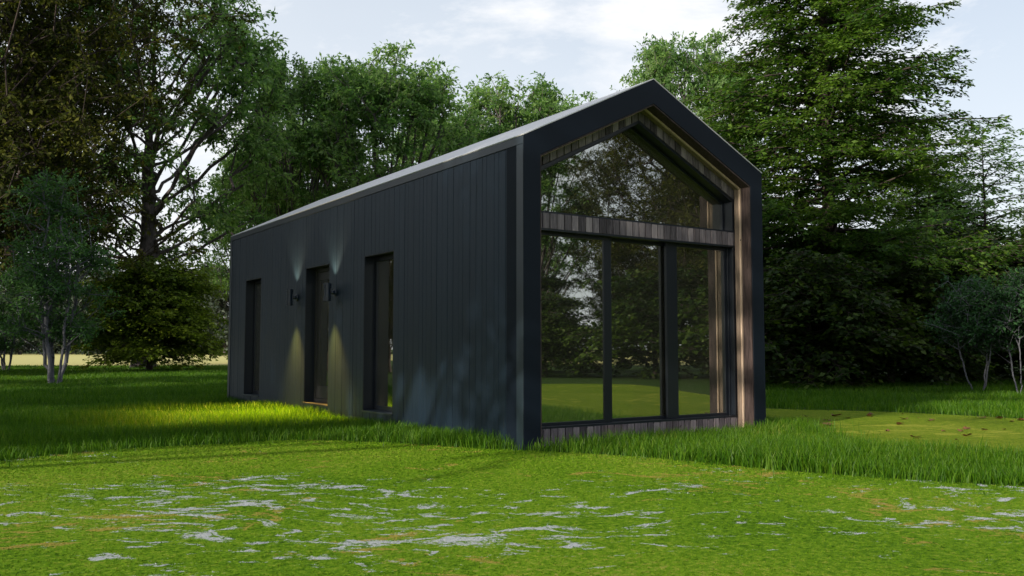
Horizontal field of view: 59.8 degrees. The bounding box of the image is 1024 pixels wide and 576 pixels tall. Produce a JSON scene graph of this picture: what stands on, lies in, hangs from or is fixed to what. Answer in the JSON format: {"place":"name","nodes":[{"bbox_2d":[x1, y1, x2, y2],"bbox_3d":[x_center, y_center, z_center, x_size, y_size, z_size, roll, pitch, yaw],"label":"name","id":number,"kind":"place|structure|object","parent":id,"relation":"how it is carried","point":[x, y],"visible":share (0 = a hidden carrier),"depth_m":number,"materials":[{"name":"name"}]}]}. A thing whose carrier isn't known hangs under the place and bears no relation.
{"place":"outdoors","nodes":[
{"label":"outdoors","id":0,"kind":"place"},
{"bbox_2d":[0,354,227,365],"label":"field","id":1,"kind":"structure","parent":0,"point":[35,359],"depth_m":71.98,"materials":[{"name":"beige plant"}]},
{"bbox_2d":[0,288,56,354],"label":"distant tree","id":2,"kind":"object","parent":1,"relation":"on","point":[20,352],"visible":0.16,"depth_m":140.22,"materials":[{"name":"green plant"}]},
{"bbox_2d":[35,270,80,353],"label":"distant tree","id":3,"kind":"object","parent":1,"relation":"on","point":[56,349],"visible":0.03,"depth_m":164.11,"materials":[{"name":"green plant"}]},
{"bbox_2d":[36,272,95,353],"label":"distant tree","id":4,"kind":"object","parent":1,"relation":"on","point":[58,347],"visible":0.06,"depth_m":164.59,"materials":[{"name":"green plant"}]},
{"bbox_2d":[58,266,114,354],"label":"distant tree","id":5,"kind":"object","parent":1,"relation":"on","point":[79,304],"visible":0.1,"depth_m":145.51,"materials":[{"name":"green plant"}]},
{"bbox_2d":[56,270,116,353],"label":"distant tree","id":6,"kind":"object","parent":1,"relation":"on","point":[76,317],"visible":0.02,"depth_m":156.38,"materials":[{"name":"green plant"}]},
{"bbox_2d":[167,258,228,351],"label":"distant tree","id":7,"kind":"object","parent":1,"relation":"on","point":[205,264],"visible":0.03,"depth_m":146.32,"materials":[{"name":"green plant"}]},
{"bbox_2d":[188,261,229,354],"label":"distant tree","id":8,"kind":"object","parent":1,"relation":"on","point":[221,307],"visible":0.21,"depth_m":141.59,"materials":[{"name":"green plant"}]},
{"bbox_2d":[191,140,307,302],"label":"broadleaf tree","id":9,"kind":"object","parent":1,"relation":"on","point":[224,241],"visible":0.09,"depth_m":56.47,"materials":[{"name":"green plant"}]},
{"bbox_2d":[207,48,380,239],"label":"broadleaf tree","id":10,"kind":"object","parent":1,"relation":"on","point":[300,92],"visible":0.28,"depth_m":50.61,"materials":[{"name":"green plant"}]},
{"bbox_2d":[236,117,386,224],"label":"broadleaf tree","id":11,"kind":"object","parent":1,"relation":"on","point":[304,174],"visible":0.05,"depth_m":56.98,"materials":[{"name":"green plant"}]},
{"bbox_2d":[287,39,498,211],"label":"broadleaf tree","id":12,"kind":"object","parent":1,"relation":"on","point":[379,95],"visible":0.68,"depth_m":47.91,"materials":[{"name":"green plant"}]},
{"bbox_2d":[386,108,479,172],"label":"broadleaf tree","id":13,"kind":"object","parent":1,"relation":"on","point":[418,146],"visible":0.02,"depth_m":64.02,"materials":[{"name":"green plant"}]},
{"bbox_2d":[0,439,1023,575],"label":"moss ground","id":14,"kind":"structure","parent":0,"point":[595,532],"depth_m":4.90,"materials":[{"name":"plant"}]},
{"bbox_2d":[0,0,1023,349],"label":"sky","id":15,"kind":"structure","parent":0,"point":[583,45],"materials":[{"name":"white"}]},
{"bbox_2d":[0,351,1023,495],"bbox_3d":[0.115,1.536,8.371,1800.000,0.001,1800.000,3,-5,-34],"label":"ground","id":16,"kind":"structure","parent":0,"point":[804,408],"depth_m":9.26,"materials":[{"name":"green plant"}]},
{"bbox_2d":[5,288,33,353],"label":"distant tree","id":17,"kind":"object","parent":16,"relation":"on","point":[24,344],"depth_m":169.75,"materials":[{"name":"green plant"}]},
{"bbox_2d":[0,270,40,369],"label":"multi stem tree","id":18,"kind":"object","parent":16,"relation":"on","point":[3,339],"visible":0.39,"depth_m":36.75,"materials":[{"name":"green plant"}]},
{"bbox_2d":[14,297,40,353],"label":"distant tree","id":19,"kind":"object","parent":16,"relation":"on","point":[28,351],"visible":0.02,"depth_m":171.39,"materials":[{"name":"green plant"}]},
{"bbox_2d":[0,166,126,383],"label":"multi stem tree","id":20,"kind":"object","parent":16,"relation":"on","point":[37,282],"visible":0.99,"depth_m":22.24,"materials":[{"name":"green plant"}]},
{"bbox_2d":[0,0,181,305],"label":"overhanging tree","id":21,"kind":"object","parent":16,"relation":"on","point":[129,239],"visible":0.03,"depth_m":41.24,"materials":[{"name":"green plant"}]},
{"bbox_2d":[0,0,262,279],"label":"overhanging tree","id":22,"kind":"object","parent":16,"relation":"on","point":[55,110],"visible":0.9,"depth_m":29.93,"materials":[{"name":"green plant"}]},
{"bbox_2d":[70,255,228,371],"bbox_3d":[-14.415,1.035,36.048,6.297,4.994,6.680,3,-5,-34],"label":"round bush","id":23,"kind":"object","parent":16,"relation":"on","point":[174,316],"visible":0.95,"depth_m":34.83,"materials":[{"name":"green plant"}]},
{"bbox_2d":[0,0,306,367],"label":"broadleaf tree","id":24,"kind":"object","parent":16,"relation":"on","point":[229,65],"visible":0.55,"depth_m":41.57,"materials":[{"name":"green plant"}]},
{"bbox_2d":[227,78,765,450],"bbox_3d":[-1.128,-0.061,13.379,3.423,3.867,9.502,3,-5,-34],"label":"cabin","id":25,"kind":"object","parent":16,"relation":"on","point":[594,265],"visible":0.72,"depth_m":10.05,"materials":[{"name":"brown timber"},{"name":"tinted glass"},{"name":"navy black metal"}]},
{"bbox_2d":[243,277,260,396],"bbox_3d":[-4.356,0.841,15.240,0.212,1.998,0.838,3,-5,-34],"label":"side window","id":26,"kind":"structure","parent":25,"relation":"in","point":[253,286],"depth_m":15.55,"materials":[{"name":"black"}]},
{"bbox_2d":[286,289,297,305],"bbox_3d":[-3.332,0.143,13.442,0.171,0.250,0.112,3,-5,-34],"label":"wall lamp","id":27,"kind":"object","parent":25,"relation":"attached to","point":[290,297],"visible":1,"depth_m":13.39,"materials":[{"name":"grey metal"}]},
{"bbox_2d":[303,263,329,406],"bbox_3d":[-2.736,0.678,12.841,0.212,1.998,0.912,3,-5,-34],"label":"entrance door","id":28,"kind":"structure","parent":25,"relation":"in","point":[316,309],"depth_m":13.15,"materials":[{"name":"black"}]},
{"bbox_2d":[323,283,336,301],"bbox_3d":[-2.506,0.059,12.220,0.171,0.250,0.112,3,-5,-34],"label":"wall lamp","id":29,"kind":"object","parent":25,"relation":"attached to","point":[328,292],"visible":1,"depth_m":12.17,"materials":[{"name":"grey metal"}]},
{"bbox_2d":[362,250,393,415],"bbox_3d":[-1.597,0.563,11.154,0.212,1.998,0.860,3,-5,-34],"label":"side window","id":30,"kind":"structure","parent":25,"relation":"in","point":[378,268],"depth_m":11.44,"materials":[{"name":"black"}]},
{"bbox_2d":[541,121,733,232],"bbox_3d":[1.336,-1.263,9.796,2.980,1.141,0.191,3,-5,-34],"label":"gable window","id":31,"kind":"structure","parent":25,"relation":"in","point":[630,174],"depth_m":9.89,"materials":[{"name":"black"}]},
{"bbox_2d":[541,227,736,429],"bbox_3d":[1.330,0.453,9.687,2.980,2.028,0.211,3,-5,-34],"label":"sliding door","id":32,"kind":"structure","parent":25,"relation":"in","point":[653,320],"depth_m":9.86,"materials":[{"name":"black"}]},
{"bbox_2d":[421,70,572,162],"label":"broadleaf tree","id":33,"kind":"object","parent":16,"relation":"on","point":[543,104],"visible":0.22,"depth_m":56.67,"materials":[{"name":"green plant"}]},
{"bbox_2d":[507,90,596,126],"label":"broadleaf tree","id":34,"kind":"object","parent":16,"relation":"on","point":[573,103],"depth_m":68.35,"materials":[{"name":"green plant"}]},
{"bbox_2d":[609,28,774,185],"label":"broadleaf tree","id":35,"kind":"object","parent":16,"relation":"on","point":[661,64],"visible":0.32,"depth_m":48.88,"materials":[{"name":"green plant"}]},
{"bbox_2d":[708,120,790,245],"bbox_3d":[8.258,-1.606,34.363,8.337,9.802,7.884,0,-4,-3],"label":"layered tree","id":36,"kind":"object","parent":16,"relation":"on","point":[736,139],"depth_m":33.90,"materials":[{"name":"green plant"}]},
{"bbox_2d":[763,234,899,380],"bbox_3d":[7.918,0.870,26.774,7.230,4.866,6.895,2,-4,-23],"label":"spreading shrub","id":37,"kind":"object","parent":16,"relation":"on","point":[767,256],"visible":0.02,"depth_m":25.83,"materials":[{"name":"green plant"}]},
{"bbox_2d":[763,246,927,390],"bbox_3d":[6.989,0.950,21.440,5.562,3.743,5.304,-2,-4,22],"label":"spreading shrub","id":38,"kind":"object","parent":16,"relation":"on","point":[809,313],"visible":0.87,"depth_m":20.47,"materials":[{"name":"green plant"}]},
{"bbox_2d":[680,0,1023,371],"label":"layered tree","id":39,"kind":"object","parent":16,"relation":"on","point":[852,136],"visible":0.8,"depth_m":24.95,"materials":[{"name":"green plant"}]},
{"bbox_2d":[771,224,955,378],"bbox_3d":[11.201,0.746,29.290,8.342,5.614,7.956,2,-4,-27],"label":"spreading shrub","id":40,"kind":"object","parent":16,"relation":"on","point":[903,369],"depth_m":26.61,"materials":[{"name":"green plant"}]},
{"bbox_2d":[794,255,1021,385],"bbox_3d":[9.849,1.042,22.796,5.304,3.743,5.562,-1,-4,9],"label":"spreading shrub","id":41,"kind":"object","parent":16,"relation":"on","point":[941,354],"visible":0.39,"depth_m":21.95,"materials":[{"name":"green plant"}]},
{"bbox_2d":[874,134,959,241],"bbox_3d":[17.389,-1.675,37.970,5.914,10.430,5.592,3,-5,-39],"label":"layered tree","id":42,"kind":"object","parent":16,"relation":"on","point":[917,201],"visible":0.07,"depth_m":37.78,"materials":[{"name":"green plant"}]},
{"bbox_2d":[862,216,1019,377],"bbox_3d":[14.223,0.704,30.832,8.898,5.989,8.487,0,-4,-1],"label":"spreading shrub","id":43,"kind":"object","parent":16,"relation":"on","point":[967,229],"visible":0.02,"depth_m":29.49,"materials":[{"name":"green plant"}]},
{"bbox_2d":[884,255,1023,382],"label":"spreading shrub","id":44,"kind":"object","parent":16,"relation":"on","point":[1002,366],"visible":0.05,"depth_m":24.53,"materials":[{"name":"green plant"}]},
{"bbox_2d":[909,177,1005,242],"bbox_3d":[18.434,-0.651,37.404,6.238,8.310,6.596,-3,-5,41],"label":"layered tree","id":45,"kind":"object","parent":16,"relation":"on","point":[949,201],"visible":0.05,"depth_m":36.94,"materials":[{"name":"green plant"}]},
{"bbox_2d":[898,116,1023,250],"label":"open tree","id":46,"kind":"object","parent":16,"relation":"on","point":[993,190],"visible":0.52,"depth_m":33.02,"materials":[{"name":"green plant"}]},
{"bbox_2d":[904,230,1023,381],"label":"spreading shrub","id":47,"kind":"object","parent":16,"relation":"on","point":[994,239],"visible":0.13,"depth_m":24.58,"materials":[{"name":"green plant"}]},
{"bbox_2d":[916,271,1023,390],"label":"multi stem tree","id":48,"kind":"object","parent":16,"relation":"on","point":[972,296],"visible":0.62,"depth_m":18.55,"materials":[{"name":"green plant"}]},
{"bbox_2d":[949,266,1023,393],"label":"multi stem tree","id":49,"kind":"object","parent":16,"relation":"on","point":[1016,284],"visible":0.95,"depth_m":17.86,"materials":[{"name":"green plant"}]},
{"bbox_2d":[1014,187,1023,237],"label":"layered tree","id":50,"kind":"object","parent":16,"relation":"on","point":[1017,235],"visible":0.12,"depth_m":30.79,"materials":[{"name":"green plant"}]},
{"bbox_2d":[766,408,1023,453],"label":"moss path","id":51,"kind":"structure","parent":0,"point":[921,426],"depth_m":10.95,"materials":[{"name":"green plant"}]}
]}

